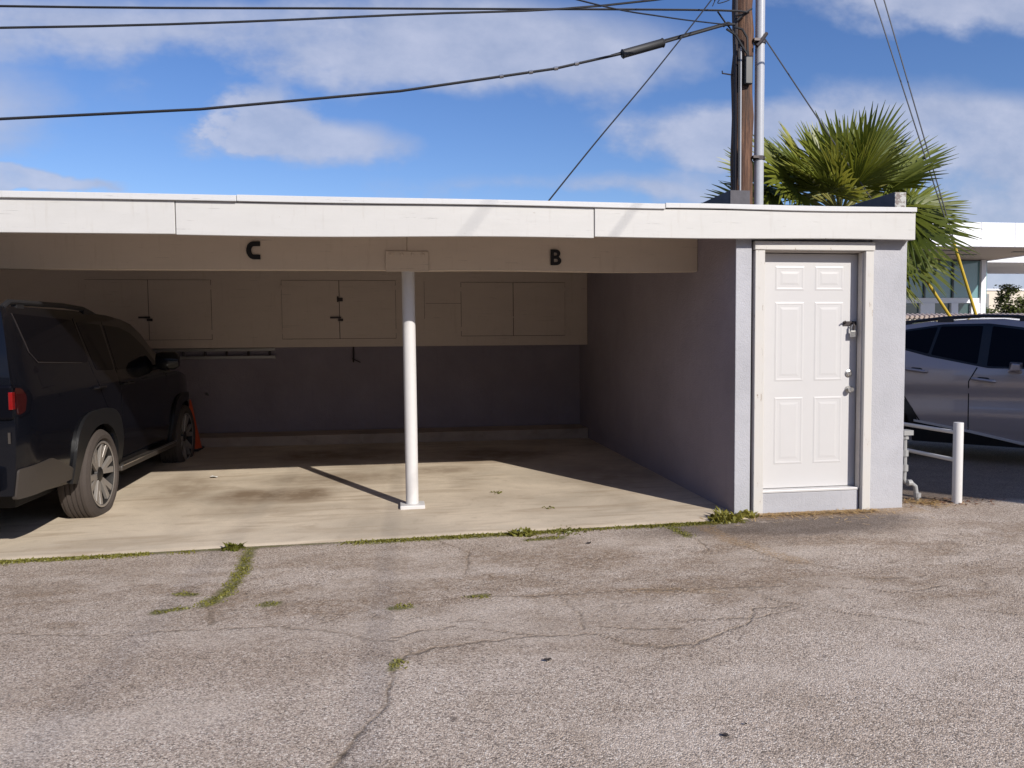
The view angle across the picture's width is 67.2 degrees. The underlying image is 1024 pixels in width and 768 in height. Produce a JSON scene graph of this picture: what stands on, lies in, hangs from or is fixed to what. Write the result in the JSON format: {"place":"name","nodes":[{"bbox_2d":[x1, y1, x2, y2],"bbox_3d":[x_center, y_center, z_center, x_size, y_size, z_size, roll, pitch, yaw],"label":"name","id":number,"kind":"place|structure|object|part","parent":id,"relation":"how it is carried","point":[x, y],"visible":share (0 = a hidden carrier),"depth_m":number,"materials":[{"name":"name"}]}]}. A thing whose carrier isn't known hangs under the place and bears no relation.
{"place":"outdoors","nodes":[
{"label":"outdoors","id":0,"kind":"place"},
{"bbox_2d":[0,0,658,28],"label":"overhead cable","id":1,"kind":"object","parent":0,"point":[273,20],"visible":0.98,"depth_m":10.46,"materials":[{"name":"black rubber"}]},
{"bbox_2d":[0,519,744,669],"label":"grass","id":2,"kind":"structure","parent":0,"point":[140,553],"depth_m":5.73,"materials":[{"name":"green plant"}]},
{"bbox_2d":[0,438,747,559],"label":"concrete floor","id":3,"kind":"structure","parent":0,"point":[272,495],"depth_m":7.40,"materials":[{"name":"beige concrete"}]},
{"bbox_2d":[0,299,194,517],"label":"parked car","id":4,"kind":"object","parent":3,"relation":"on","point":[92,404],"visible":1,"depth_m":6.63,"materials":[{"name":"black paint"}]},
{"bbox_3d":[-3.747,-0.359,6.287,0.106,0.388,1.138,-1,3,-9],"label":"window","id":5,"kind":"part","parent":4,"relation":"part of","materials":[{"name":"black glass"}]},
{"bbox_3d":[-3.825,0.073,7.160,0.203,1.345,0.693,-1,3,-9],"label":"door","id":6,"kind":"part","parent":4,"relation":"part of","materials":[{"name":"black paint"}]},
{"bbox_3d":[-3.993,0.009,8.268,0.200,1.324,1.607,-1,3,-9],"label":"door","id":7,"kind":"part","parent":4,"relation":"part of","materials":[{"name":"black paint"}]},
{"bbox_2d":[189,400,204,451],"bbox_3d":[-4.417,0.558,10.496,0.350,0.690,0.360,-1,3,-9],"label":"traffic cone","id":8,"kind":"object","parent":3,"relation":"on","point":[198,447],"visible":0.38,"depth_m":10.47,"materials":[{"name":"orange plastic"}]},
{"bbox_2d":[707,506,742,523],"bbox_3d":[1.773,1.091,6.437,0.295,0.109,0.333,3,4,44],"label":"weed","id":9,"kind":"object","parent":3,"relation":"on","point":[725,516],"visible":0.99,"depth_m":6.41,"materials":[{"name":"green plant"}]},
{"bbox_2d":[0,440,1023,767],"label":"asphalt ground","id":10,"kind":"structure","parent":0,"point":[890,638],"depth_m":3.80,"materials":[{"name":"grey asphalt"}]},
{"bbox_2d":[220,542,245,551],"bbox_3d":[-2.093,1.216,5.787,0.200,0.068,0.158,1,3,22],"label":"weed","id":11,"kind":"object","parent":10,"relation":"on","point":[230,546],"visible":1,"depth_m":5.78,"materials":[{"name":"green plant"}]},
{"bbox_2d":[0,190,916,514],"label":"carport building","id":12,"kind":"structure","parent":10,"relation":"on","point":[722,358],"depth_m":6.81,"materials":[{"name":"grey paint"}]},
{"bbox_2d":[152,348,275,358],"bbox_3d":[-5.679,-0.415,10.941,4.480,0.154,0.040,-1,3,-9],"label":"ladder","id":13,"kind":"object","parent":12,"relation":"attached to","point":[248,356],"visible":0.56,"depth_m":11.15,"materials":[{"name":"metal"}]},
{"bbox_2d":[0,270,586,348],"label":"storage cabinet","id":14,"kind":"object","parent":12,"relation":"attached to","point":[209,309],"visible":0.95,"depth_m":10.90,"materials":[{"name":"beige paint"}]},
{"bbox_3d":[-5.395,-1.009,10.492,0.826,0.820,0.022,-1,3,-9],"label":"cabinet door","id":15,"kind":"part","parent":14,"relation":"part of","materials":[{"name":"beige paint"}]},
{"bbox_3d":[-4.631,-1.021,10.602,0.970,0.820,0.034,-1,3,-9],"label":"cabinet door","id":16,"kind":"part","parent":14,"relation":"part of","materials":[{"name":"beige paint"}]},
{"bbox_3d":[-2.855,-1.051,10.879,0.806,0.820,0.022,-1,3,-9],"label":"cabinet door","id":17,"kind":"part","parent":14,"relation":"part of","materials":[{"name":"beige paint"}]},
{"bbox_3d":[-2.115,-1.063,10.985,0.940,0.820,0.034,-1,3,-9],"label":"cabinet door","id":18,"kind":"part","parent":14,"relation":"part of","materials":[{"name":"beige paint"}]},
{"bbox_3d":[-0.371,-1.095,11.257,0.781,0.775,0.022,-1,3,-9],"label":"cabinet door","id":19,"kind":"part","parent":14,"relation":"part of","materials":[{"name":"beige paint"}]},
{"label":"cabinet door","id":20,"kind":"part","parent":14,"relation":"part of","materials":[{"name":"beige paint"}]},
{"bbox_2d":[763,253,857,487],"bbox_3d":[2.595,-0.111,6.755,0.936,2.048,0.108,-1,3,-9],"label":"closet door","id":21,"kind":"structure","parent":12,"relation":"in","point":[810,352],"depth_m":6.77,"materials":[{"name":"white paint"}]},
{"bbox_2d":[850,324,856,336],"bbox_3d":[3.001,-0.469,6.769,0.055,0.114,0.019,-1,3,-9],"label":"padlock","id":22,"kind":"object","parent":12,"relation":"hanging from","point":[853,333],"visible":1,"depth_m":6.76,"materials":[{"name":"metal"}]},
{"bbox_2d":[508,527,536,536],"bbox_3d":[0.077,1.164,6.083,0.241,0.062,0.225,-1,3,-9],"label":"weed","id":23,"kind":"object","parent":10,"relation":"on","point":[526,531],"visible":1,"depth_m":6.07,"materials":[{"name":"green plant"}]},
{"bbox_2d":[547,525,586,535],"bbox_3d":[0.445,1.168,6.176,0.340,0.030,0.327,-1,3,-9],"label":"weed","id":24,"kind":"object","parent":10,"relation":"on","point":[568,532],"visible":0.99,"depth_m":6.13,"materials":[{"name":"green plant"}]},
{"bbox_2d":[730,509,758,518],"bbox_3d":[1.992,1.099,6.558,0.264,0.073,0.222,-1,3,-9],"label":"weed","id":25,"kind":"object","parent":10,"relation":"on","point":[746,513],"visible":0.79,"depth_m":6.53,"materials":[{"name":"green plant"}]},
{"bbox_2d":[700,497,964,527],"bbox_3d":[2.893,1.108,6.603,2.729,0.025,0.771,-1,3,-17],"label":"dry straw","id":26,"kind":"object","parent":10,"relation":"on","point":[805,513],"visible":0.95,"depth_m":6.65,"materials":[{"name":"plant"}]},
{"bbox_2d":[903,429,920,500],"bbox_3d":[3.708,0.756,7.177,0.177,0.658,0.130,-1,3,-9],"label":"gas pipe","id":27,"kind":"object","parent":10,"relation":"on","point":[910,482],"visible":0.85,"depth_m":7.15,"materials":[{"name":"white metal"}]},
{"bbox_2d":[874,0,977,314],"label":"guy wire","id":28,"kind":"object","parent":10,"relation":"attached to","point":[966,284],"depth_m":13.38,"materials":[{"name":"black metal"}]},
{"bbox_2d":[904,422,963,503],"bbox_3d":[3.874,0.679,8.218,0.107,0.790,2.525,-1,3,-9],"label":"guard rail","id":29,"kind":"object","parent":10,"relation":"on","point":[957,432],"visible":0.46,"depth_m":6.99,"materials":[{"name":"white metal"}]},
{"bbox_2d":[902,494,1003,510],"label":"dead leaves","id":30,"kind":"object","parent":10,"relation":"on","point":[940,501],"visible":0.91,"depth_m":7.08,"materials":[{"name":"brown plant"}]},
{"bbox_2d":[904,314,1023,447],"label":"parked car","id":31,"kind":"object","parent":10,"relation":"on","point":[968,370],"visible":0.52,"depth_m":9.58,"materials":[{"name":"grey paint"}]},
{"bbox_3d":[5.062,-0.567,10.042,0.846,0.333,0.135,2,4,33],"label":"window","id":32,"kind":"part","parent":31,"relation":"part of","materials":[{"name":"black glass"}]},
{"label":"door","id":33,"kind":"part","parent":31,"relation":"part of","materials":[{"name":"grey paint"}]},
{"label":"door","id":34,"kind":"part","parent":31,"relation":"part of","materials":[{"name":"grey paint"}]},
{"bbox_2d":[0,0,1023,288],"label":"sky","id":35,"kind":"structure","parent":0,"point":[519,137],"materials":[{"name":"blue"}]},
{"bbox_2d":[906,313,1023,320],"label":"tile topped wall","id":36,"kind":"structure","parent":0,"point":[912,316],"depth_m":27.43,"materials":[{"name":"tile"}]},
{"bbox_2d":[986,289,1023,312],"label":"cream building","id":37,"kind":"structure","parent":0,"point":[991,293],"depth_m":66.79,"materials":[{"name":"beige paint"}]},
{"label":"ground","id":38,"kind":"structure","parent":0,"visible":0},
{"bbox_2d":[717,0,767,204],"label":"utility pole","id":39,"kind":"object","parent":38,"relation":"on","point":[745,116],"visible":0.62,"depth_m":12.46,"materials":[{"name":"brown wood"}]},
{"bbox_2d":[0,22,735,119],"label":"overhead cable","id":40,"kind":"object","parent":39,"relation":"attached to","point":[643,48],"visible":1,"depth_m":11.51,"materials":[{"name":"plastic"}]},
{"bbox_2d":[0,5,746,16],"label":"overhead cable","id":41,"kind":"object","parent":39,"relation":"attached to","point":[323,8],"visible":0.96,"depth_m":11.30,"materials":[{"name":"black rubber"}]},
{"bbox_2d":[548,0,711,200],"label":"service wire","id":42,"kind":"object","parent":39,"relation":"attached to","point":[554,193],"visible":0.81,"depth_m":9.61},
{"bbox_2d":[577,0,732,24],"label":"overhead cable","id":43,"kind":"object","parent":39,"relation":"attached to","point":[650,14],"visible":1,"depth_m":9.86,"materials":[{"name":"black rubber"}]},
{"bbox_2d":[765,38,950,315],"bbox_3d":[6.644,-2.506,13.348,5.304,6.662,0.154,-1,3,-12],"label":"guy wire","id":44,"kind":"object","parent":39,"relation":"attached to","point":[939,299],"visible":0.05,"depth_m":13.00,"materials":[{"name":"black metal"}]},
{"bbox_2d":[700,102,981,308],"bbox_3d":[5.938,-1.969,13.812,4.062,6.002,3.927,-4,4,-45],"label":"palm tree","id":45,"kind":"object","parent":38,"relation":"on","point":[823,172],"visible":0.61,"depth_m":13.33,"materials":[{"name":"green plant"}]},
{"bbox_2d":[906,222,1023,318],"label":"modern building","id":46,"kind":"structure","parent":38,"relation":"on","point":[999,247],"depth_m":43.89,"materials":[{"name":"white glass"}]},
{"bbox_2d":[986,305,996,313],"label":"tree","id":47,"kind":"object","parent":38,"relation":"on","point":[989,310],"visible":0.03,"depth_m":50.31,"materials":[{"name":"green plant"}]},
{"bbox_2d":[990,284,1023,313],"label":"tree","id":48,"kind":"object","parent":38,"relation":"on","point":[1009,307],"visible":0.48,"depth_m":50.42,"materials":[{"name":"green plant"}]}
]}

